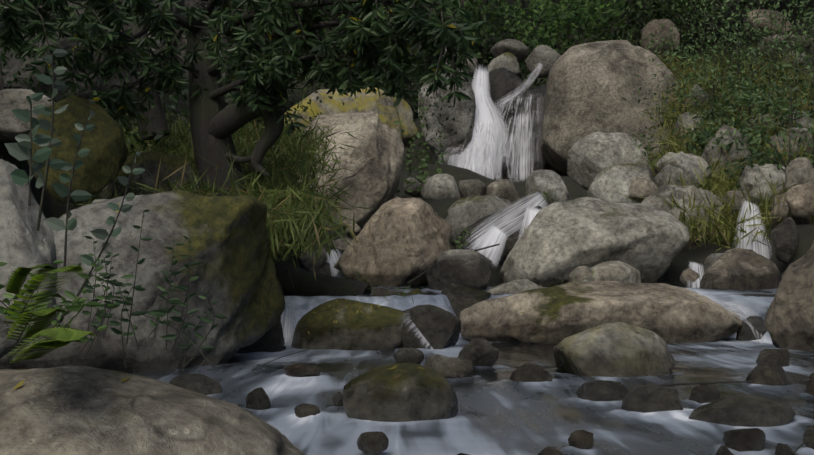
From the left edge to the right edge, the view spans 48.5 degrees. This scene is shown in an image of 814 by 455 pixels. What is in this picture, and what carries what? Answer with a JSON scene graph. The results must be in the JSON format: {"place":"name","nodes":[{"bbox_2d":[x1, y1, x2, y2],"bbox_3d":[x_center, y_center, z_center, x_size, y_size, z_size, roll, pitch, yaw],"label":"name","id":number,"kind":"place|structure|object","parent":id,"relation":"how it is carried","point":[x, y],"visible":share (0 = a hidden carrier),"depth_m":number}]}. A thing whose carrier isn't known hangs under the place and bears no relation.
{"place":"outdoors","nodes":[
{"label":"outdoors","id":0,"kind":"place"},
{"bbox_2d":[0,0,813,286],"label":"ground","id":1,"kind":"structure","parent":0,"point":[678,266],"depth_m":22.74},
{"bbox_2d":[0,89,54,141],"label":"rock","id":2,"kind":"object","parent":1,"relation":"on","point":[12,125],"visible":0.46,"depth_m":8.67},
{"bbox_2d":[0,159,57,357],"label":"rock","id":3,"kind":"object","parent":1,"relation":"on","point":[24,243],"visible":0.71,"depth_m":2.81},
{"bbox_2d":[27,95,127,204],"bbox_3d":[-2.715,-0.625,7.422,0.802,0.904,0.722,0,-3,-1],"label":"boulder","id":4,"kind":"object","parent":1,"relation":"on","point":[105,158],"visible":0.62,"depth_m":7.23},
{"bbox_2d":[0,0,184,99],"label":"cliff rock","id":5,"kind":"object","parent":1,"relation":"on","point":[15,65],"visible":0.27,"depth_m":11.98},
{"bbox_2d":[0,190,284,371],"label":"rock","id":6,"kind":"object","parent":1,"relation":"on","point":[234,270],"visible":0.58,"depth_m":5.55},
{"bbox_2d":[98,151,200,199],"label":"bank rock","id":7,"kind":"object","parent":1,"relation":"on","point":[151,160],"visible":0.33,"depth_m":8.17},
{"bbox_2d":[0,365,305,454],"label":"rock","id":8,"kind":"object","parent":1,"relation":"on","point":[73,410],"visible":1,"depth_m":1.83},
{"bbox_2d":[117,31,239,133],"bbox_3d":[-3.813,-2.423,14.874,2.052,2.046,1.231,0,-3,-1],"label":"cliff rock","id":9,"kind":"object","parent":1,"relation":"on","point":[183,42],"visible":0.02,"depth_m":14.36},
{"bbox_2d":[236,316,285,352],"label":"rock","id":10,"kind":"object","parent":1,"relation":"on","point":[271,339],"visible":0.27,"depth_m":6.71},
{"bbox_2d":[258,178,285,262],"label":"bank rock","id":11,"kind":"object","parent":1,"relation":"on","point":[279,257],"depth_m":9.82},
{"bbox_2d":[302,262,331,275],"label":"rock","id":12,"kind":"object","parent":1,"relation":"on","point":[325,269],"visible":0.17,"depth_m":10.46},
{"bbox_2d":[299,243,326,271],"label":"rock","id":13,"kind":"object","parent":12,"relation":"on","point":[306,262],"visible":0.46,"depth_m":10.35},
{"bbox_2d":[326,249,346,278],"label":"water cascade","id":14,"kind":"object","parent":1,"relation":"on","point":[332,262],"visible":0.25,"depth_m":11.26},
{"bbox_2d":[327,238,351,249],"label":"rock","id":15,"kind":"object","parent":1,"relation":"on","point":[342,244],"visible":0.17,"depth_m":11.91},
{"bbox_2d":[278,87,417,147],"bbox_3d":[-1.323,-1.816,17.915,3.110,2.018,1.555,0,-3,-1],"label":"boulder","id":16,"kind":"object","parent":1,"relation":"on","point":[383,108],"depth_m":17.48},
{"bbox_2d":[291,298,405,349],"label":"mossy rock","id":17,"kind":"object","parent":1,"relation":"on","point":[370,328],"visible":0.54,"depth_m":6.97},
{"bbox_2d":[345,223,360,237],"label":"rock","id":18,"kind":"object","parent":1,"relation":"on","point":[357,230],"visible":0.65,"depth_m":12.28},
{"bbox_2d":[304,110,404,228],"bbox_3d":[-0.906,-0.799,13.921,1.739,2.027,1.565,0,-3,-1],"label":"angular rock","id":19,"kind":"object","parent":1,"relation":"on","point":[376,158],"visible":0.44,"depth_m":13.29},
{"bbox_2d":[334,197,451,286],"bbox_3d":[-0.172,0.296,10.951,1.434,1.338,1.218,0,-3,-1],"label":"rock","id":20,"kind":"object","parent":1,"relation":"on","point":[402,242],"visible":0.75,"depth_m":10.52},
{"bbox_2d":[343,363,457,421],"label":"rock","id":21,"kind":"object","parent":1,"relation":"on","point":[413,392],"visible":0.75,"depth_m":3.45},
{"bbox_2d":[0,0,813,452],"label":"plants","id":22,"kind":"object","parent":1,"relation":"on","point":[360,38],"depth_m":7.67},
{"bbox_2d":[403,177,421,196],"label":"rock","id":23,"kind":"object","parent":1,"relation":"on","point":[416,184],"visible":0.67,"depth_m":15.13},
{"bbox_2d":[403,305,446,349],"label":"waterfall","id":24,"kind":"structure","parent":1,"relation":"on","point":[425,340],"depth_m":6.93},
{"bbox_2d":[400,304,460,348],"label":"rock","id":25,"kind":"object","parent":1,"relation":"on","point":[438,327],"visible":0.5,"depth_m":7.00},
{"bbox_2d":[418,40,457,67],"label":"waterfall rock","id":26,"kind":"object","parent":1,"relation":"on","point":[419,47],"visible":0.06,"depth_m":26.69},
{"bbox_2d":[421,174,460,199],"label":"rock","id":27,"kind":"object","parent":1,"relation":"on","point":[439,186],"visible":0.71,"depth_m":14.77},
{"bbox_2d":[70,42,813,303],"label":"grass","id":28,"kind":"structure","parent":1,"relation":"on","point":[296,220],"depth_m":10.31},
{"bbox_2d":[738,164,785,207],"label":"rock","id":29,"kind":"object","parent":28,"relation":"on","point":[748,174],"visible":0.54,"depth_m":12.82},
{"bbox_2d":[418,62,475,165],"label":"boulder","id":30,"kind":"object","parent":1,"relation":"on","point":[460,125],"visible":0.58,"depth_m":24.16},
{"bbox_2d":[426,249,491,290],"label":"wet rock","id":31,"kind":"object","parent":1,"relation":"on","point":[469,268],"visible":0.77,"depth_m":9.76},
{"bbox_2d":[440,283,490,318],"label":"mossy rock","id":32,"kind":"object","parent":1,"relation":"on","point":[461,297],"visible":0.46,"depth_m":8.84},
{"bbox_2d":[462,57,477,75],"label":"waterfall rock","id":33,"kind":"object","parent":1,"relation":"on","point":[471,66],"visible":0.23,"depth_m":27.33},
{"bbox_2d":[455,141,489,174],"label":"waterfall","id":34,"kind":"object","parent":1,"relation":"on","point":[478,145],"visible":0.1,"depth_m":24.28},
{"bbox_2d":[459,179,486,197],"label":"rock","id":35,"kind":"object","parent":1,"relation":"on","point":[472,187],"visible":0.77,"depth_m":15.33},
{"bbox_2d":[432,122,516,181],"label":"waterfall","id":36,"kind":"object","parent":1,"relation":"on","point":[473,166],"visible":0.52,"depth_m":24.15},
{"bbox_2d":[447,64,507,178],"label":"waterfall","id":37,"kind":"object","parent":1,"relation":"on","point":[483,112],"visible":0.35,"depth_m":24.58},
{"bbox_2d":[445,195,511,246],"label":"mossy rock","id":38,"kind":"object","parent":1,"relation":"on","point":[464,213],"visible":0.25,"depth_m":12.72},
{"bbox_2d":[469,227,506,263],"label":"water cascade","id":39,"kind":"object","parent":1,"relation":"on","point":[494,236],"visible":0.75,"depth_m":11.31},
{"bbox_2d":[454,204,541,255],"bbox_3d":[1.267,0.092,12.387,1.294,0.854,0.906,0,-3,-1],"label":"cascade rock slab","id":40,"kind":"object","parent":1,"relation":"on","point":[475,226],"visible":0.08,"depth_m":12.10},
{"bbox_2d":[184,0,811,117],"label":"forest","id":41,"kind":"object","parent":1,"relation":"on","point":[542,36],"depth_m":29.71},
{"bbox_2d":[485,179,521,201],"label":"rock","id":42,"kind":"object","parent":1,"relation":"on","point":[503,188],"visible":0.56,"depth_m":15.31},
{"bbox_2d":[488,52,519,76],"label":"waterfall rock","id":43,"kind":"object","parent":1,"relation":"on","point":[508,61],"visible":0.56,"depth_m":26.79},
{"bbox_2d":[490,39,528,62],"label":"waterfall rock","id":44,"kind":"object","parent":1,"relation":"on","point":[518,50],"visible":0.73,"depth_m":27.69},
{"bbox_2d":[487,279,539,293],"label":"flat rock","id":45,"kind":"object","parent":1,"relation":"on","point":[499,289],"visible":0.27,"depth_m":9.21},
{"bbox_2d":[503,266,528,282],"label":"rock","id":46,"kind":"object","parent":1,"relation":"on","point":[513,273],"visible":0.65,"depth_m":9.82},
{"bbox_2d":[490,94,542,179],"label":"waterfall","id":47,"kind":"structure","parent":1,"relation":"on","point":[518,99],"depth_m":24.96},
{"bbox_2d":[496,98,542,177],"bbox_3d":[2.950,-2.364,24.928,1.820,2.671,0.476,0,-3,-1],"label":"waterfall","id":48,"kind":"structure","parent":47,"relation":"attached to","point":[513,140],"depth_m":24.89},
{"bbox_2d":[514,112,532,181],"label":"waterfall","id":49,"kind":"structure","parent":47,"relation":"on","point":[521,174],"depth_m":24.83},
{"bbox_2d":[504,279,534,293],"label":"rock","id":50,"kind":"object","parent":1,"relation":"on","point":[515,286],"visible":0.15,"depth_m":9.06},
{"bbox_2d":[495,62,543,111],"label":"waterfall","id":51,"kind":"object","parent":1,"relation":"on","point":[526,83],"visible":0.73,"depth_m":25.36},
{"bbox_2d":[485,85,561,180],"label":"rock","id":52,"kind":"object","parent":1,"relation":"on","point":[510,113],"depth_m":25.63},
{"bbox_2d":[487,68,526,104],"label":"rock","id":53,"kind":"object","parent":52,"relation":"on","point":[504,82],"visible":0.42,"depth_m":25.84},
{"bbox_2d":[516,205,540,242],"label":"water cascade","id":54,"kind":"object","parent":1,"relation":"on","point":[532,213],"visible":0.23,"depth_m":11.75},
{"bbox_2d":[525,45,561,77],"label":"waterfall rock","id":55,"kind":"object","parent":1,"relation":"on","point":[546,56],"visible":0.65,"depth_m":27.23},
{"bbox_2d":[525,169,570,203],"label":"rock","id":56,"kind":"object","parent":1,"relation":"on","point":[544,176],"visible":0.62,"depth_m":14.79},
{"bbox_2d":[499,197,688,286],"bbox_3d":[2.356,0.365,11.486,2.463,1.505,1.971,0,-3,-1],"label":"rock","id":57,"kind":"object","parent":1,"relation":"on","point":[558,242],"visible":0.77,"depth_m":10.73},
{"bbox_2d":[466,193,546,249],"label":"water cascade","id":58,"kind":"object","parent":57,"relation":"on","point":[536,200],"visible":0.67,"depth_m":11.81},
{"bbox_2d":[499,231,521,259],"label":"dark rock","id":59,"kind":"object","parent":57,"relation":"on","point":[509,243],"visible":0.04,"depth_m":11.71},
{"bbox_2d":[460,280,741,344],"bbox_3d":[1.696,0.833,7.996,2.529,0.730,1.138,0,-3,-1],"label":"boulder","id":60,"kind":"object","parent":1,"relation":"on","point":[554,315],"visible":0.73,"depth_m":7.61},
{"bbox_2d":[566,132,651,190],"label":"rock","id":61,"kind":"object","parent":1,"relation":"on","point":[592,155],"visible":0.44,"depth_m":15.60},
{"bbox_2d":[540,40,682,172],"bbox_3d":[5.463,-3.012,23.971,3.923,3.926,3.138,0,-3,-1],"label":"boulder","id":62,"kind":"object","parent":1,"relation":"on","point":[586,83],"visible":0.54,"depth_m":22.69},
{"bbox_2d":[553,322,675,376],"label":"boulder","id":63,"kind":"object","parent":1,"relation":"on","point":[617,349],"visible":0.6,"depth_m":4.98},
{"bbox_2d":[590,261,640,282],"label":"rock","id":64,"kind":"object","parent":1,"relation":"on","point":[621,272],"visible":0.56,"depth_m":10.18},
{"bbox_2d":[588,163,654,203],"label":"rock","id":65,"kind":"object","parent":1,"relation":"on","point":[611,183],"visible":0.46,"depth_m":14.25},
{"bbox_2d":[629,176,657,201],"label":"rock","id":66,"kind":"object","parent":65,"relation":"on","point":[640,186],"visible":0.65,"depth_m":13.91},
{"bbox_2d":[621,384,682,412],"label":"rock","id":67,"kind":"object","parent":1,"relation":"on","point":[645,398],"visible":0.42,"depth_m":3.64},
{"bbox_2d":[641,19,679,58],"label":"boulder","id":68,"kind":"object","parent":1,"relation":"on","point":[653,27],"visible":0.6,"depth_m":27.69},
{"bbox_2d":[654,152,705,188],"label":"rock","id":69,"kind":"object","parent":1,"relation":"on","point":[687,170],"visible":0.42,"depth_m":14.72},
{"bbox_2d":[654,152,711,184],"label":"rock","id":70,"kind":"object","parent":69,"relation":"on","point":[672,160],"visible":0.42,"depth_m":14.82},
{"bbox_2d":[641,185,733,249],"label":"rock","id":71,"kind":"object","parent":1,"relation":"on","point":[665,191],"visible":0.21,"depth_m":12.73},
{"bbox_2d":[722,190,750,214],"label":"rock","id":72,"kind":"object","parent":71,"relation":"on","point":[739,198],"visible":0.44,"depth_m":12.43},
{"bbox_2d":[672,112,703,147],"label":"rock","id":73,"kind":"object","parent":1,"relation":"on","point":[685,116],"visible":0.29,"depth_m":18.86},
{"bbox_2d":[687,263,703,287],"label":"waterfall","id":74,"kind":"object","parent":1,"relation":"on","point":[696,265],"visible":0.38,"depth_m":10.12},
{"bbox_2d":[684,84,710,111],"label":"rock","id":75,"kind":"object","parent":1,"relation":"on","point":[697,93],"visible":0.08,"depth_m":20.89},
{"bbox_2d":[704,253,722,271],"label":"rock","id":76,"kind":"object","parent":1,"relation":"on","point":[711,260],"visible":0.15,"depth_m":11.12},
{"bbox_2d":[701,124,750,176],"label":"rock","id":77,"kind":"object","parent":1,"relation":"on","point":[708,151],"visible":0.54,"depth_m":15.74},
{"bbox_2d":[696,291,763,343],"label":"waterfall","id":78,"kind":"object","parent":1,"relation":"on","point":[746,321],"visible":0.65,"depth_m":8.03},
{"bbox_2d":[696,248,781,289],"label":"rock","id":79,"kind":"object","parent":1,"relation":"on","point":[738,268],"visible":0.58,"depth_m":9.77},
{"bbox_2d":[736,316,766,340],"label":"rock","id":80,"kind":"object","parent":1,"relation":"on","point":[745,332],"visible":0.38,"depth_m":7.84},
{"bbox_2d":[734,201,771,258],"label":"waterfall","id":81,"kind":"object","parent":1,"relation":"on","point":[761,250],"visible":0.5,"depth_m":11.88},
{"bbox_2d":[747,114,784,135],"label":"rock","id":82,"kind":"object","parent":1,"relation":"on","point":[754,123],"visible":0.23,"depth_m":16.89},
{"bbox_2d":[746,359,792,385],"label":"rock","id":83,"kind":"object","parent":1,"relation":"on","point":[771,372],"visible":0.35,"depth_m":4.57},
{"bbox_2d":[755,34,813,58],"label":"rock","id":84,"kind":"object","parent":1,"relation":"on","point":[807,47],"visible":0.29,"depth_m":24.71},
{"bbox_2d":[743,9,791,41],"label":"rock","id":85,"kind":"object","parent":84,"relation":"on","point":[762,24],"visible":0.46,"depth_m":24.79},
{"bbox_2d":[771,217,799,263],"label":"rock","id":86,"kind":"object","parent":1,"relation":"on","point":[785,235],"visible":1,"depth_m":10.95},
{"bbox_2d":[764,240,813,349],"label":"edge rock","id":87,"kind":"object","parent":1,"relation":"on","point":[789,321],"visible":0.9,"depth_m":6.96},
{"bbox_2d":[769,193,810,228],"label":"rock","id":88,"kind":"object","parent":1,"relation":"on","point":[798,221],"visible":0.35,"depth_m":11.95},
{"bbox_2d":[784,157,813,191],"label":"rock","id":89,"kind":"object","parent":88,"relation":"on","point":[799,170],"visible":0.5,"depth_m":11.97},
{"bbox_2d":[770,127,812,159],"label":"rock","id":90,"kind":"object","parent":1,"relation":"on","point":[773,138],"visible":0.31,"depth_m":15.83},
{"bbox_2d":[783,51,813,80],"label":"rock","id":91,"kind":"object","parent":1,"relation":"on","point":[802,54],"visible":0.12,"depth_m":23.90},
{"bbox_2d":[785,183,813,217],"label":"rock","id":92,"kind":"object","parent":1,"relation":"on","point":[799,199],"visible":1,"depth_m":11.46},
{"bbox_2d":[790,109,813,137],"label":"rock","id":93,"kind":"object","parent":1,"relation":"on","point":[803,122],"visible":0.17,"depth_m":16.93},
{"bbox_2d":[122,286,813,454],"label":"water stream","id":94,"kind":"structure","parent":0,"point":[500,412],"depth_m":4.18},
{"bbox_2d":[169,373,222,394],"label":"rock","id":95,"kind":"object","parent":94,"relation":"on","point":[201,383],"visible":0.38,"depth_m":4.22},
{"bbox_2d":[245,387,270,409],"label":"rock","id":96,"kind":"object","parent":94,"relation":"on","point":[257,399],"visible":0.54,"depth_m":3.75},
{"bbox_2d":[281,306,295,345],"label":"waterfall","id":97,"kind":"structure","parent":94,"relation":"in","point":[286,319],"depth_m":7.38},
{"bbox_2d":[284,362,320,376],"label":"rock","id":98,"kind":"object","parent":94,"relation":"on","point":[300,369],"visible":0.75,"depth_m":4.92},
{"bbox_2d":[294,403,319,417],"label":"rock","id":99,"kind":"object","parent":94,"relation":"on","point":[303,410],"visible":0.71,"depth_m":3.55},
{"bbox_2d":[332,392,342,405],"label":"rock","id":100,"kind":"object","parent":94,"relation":"on","point":[337,397],"visible":0.79,"depth_m":3.87},
{"bbox_2d":[357,431,388,454],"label":"rock","id":101,"kind":"object","parent":94,"relation":"on","point":[373,443],"visible":1,"depth_m":2.75},
{"bbox_2d":[394,347,424,364],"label":"rock","id":102,"kind":"object","parent":94,"relation":"on","point":[408,355],"visible":0.79,"depth_m":5.25},
{"bbox_2d":[407,288,423,293],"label":"mossy rock","id":103,"kind":"object","parent":94,"relation":"in","point":[417,291],"visible":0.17,"depth_m":8.92},
{"bbox_2d":[425,354,475,377],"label":"rock","id":104,"kind":"object","parent":94,"relation":"on","point":[449,367],"visible":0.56,"depth_m":4.92},
{"bbox_2d":[458,338,498,366],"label":"rock","id":105,"kind":"object","parent":94,"relation":"on","point":[480,352],"visible":0.81,"depth_m":5.53},
{"bbox_2d":[510,362,552,381],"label":"rock","id":106,"kind":"object","parent":94,"relation":"on","point":[529,372],"visible":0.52,"depth_m":4.73},
{"bbox_2d":[537,446,563,454],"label":"rock","id":107,"kind":"object","parent":94,"relation":"in","point":[550,450],"visible":1,"depth_m":2.56},
{"bbox_2d":[568,266,592,282],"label":"rock","id":108,"kind":"object","parent":94,"relation":"on","point":[579,273],"visible":0.6,"depth_m":10.20},
{"bbox_2d":[568,430,593,448],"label":"rock","id":109,"kind":"object","parent":94,"relation":"on","point":[581,439],"visible":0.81,"depth_m":2.88},
{"bbox_2d":[582,278,594,281],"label":"rock","id":110,"kind":"object","parent":94,"relation":"on","point":[585,279],"visible":0.12,"depth_m":9.44},
{"bbox_2d":[576,380,627,400],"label":"rock","id":111,"kind":"object","parent":94,"relation":"on","point":[600,390],"visible":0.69,"depth_m":4.02},
{"bbox_2d":[680,268,699,286],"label":"rock","id":112,"kind":"object","parent":94,"relation":"on","point":[688,275],"visible":0.77,"depth_m":10.06},
{"bbox_2d":[689,383,719,403],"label":"rock","id":113,"kind":"object","parent":94,"relation":"on","point":[705,393],"visible":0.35,"depth_m":3.99},
{"bbox_2d":[715,445,733,454],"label":"rock","id":114,"kind":"object","parent":94,"relation":"on","point":[723,450],"visible":1,"depth_m":2.59},
{"bbox_2d":[689,394,796,426],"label":"rock","id":115,"kind":"object","parent":94,"relation":"on","point":[747,410],"visible":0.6,"depth_m":3.37},
{"bbox_2d":[722,428,765,451],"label":"rock","id":116,"kind":"object","parent":94,"relation":"on","point":[746,439],"visible":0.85,"depth_m":2.86},
{"bbox_2d":[756,349,789,366],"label":"rock","id":117,"kind":"object","parent":94,"relation":"on","point":[780,357],"visible":0.62,"depth_m":5.58},
{"bbox_2d":[774,443,795,454],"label":"rock","id":118,"kind":"object","parent":94,"relation":"in","point":[783,449],"visible":1,"depth_m":2.59},
{"bbox_2d":[803,425,813,448],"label":"rock","id":119,"kind":"object","parent":94,"relation":"on","point":[808,434],"visible":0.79,"depth_m":2.91},
{"bbox_2d":[804,373,813,395],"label":"rock","id":120,"kind":"object","parent":94,"relation":"on","point":[809,388],"visible":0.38,"depth_m":4.21}
]}

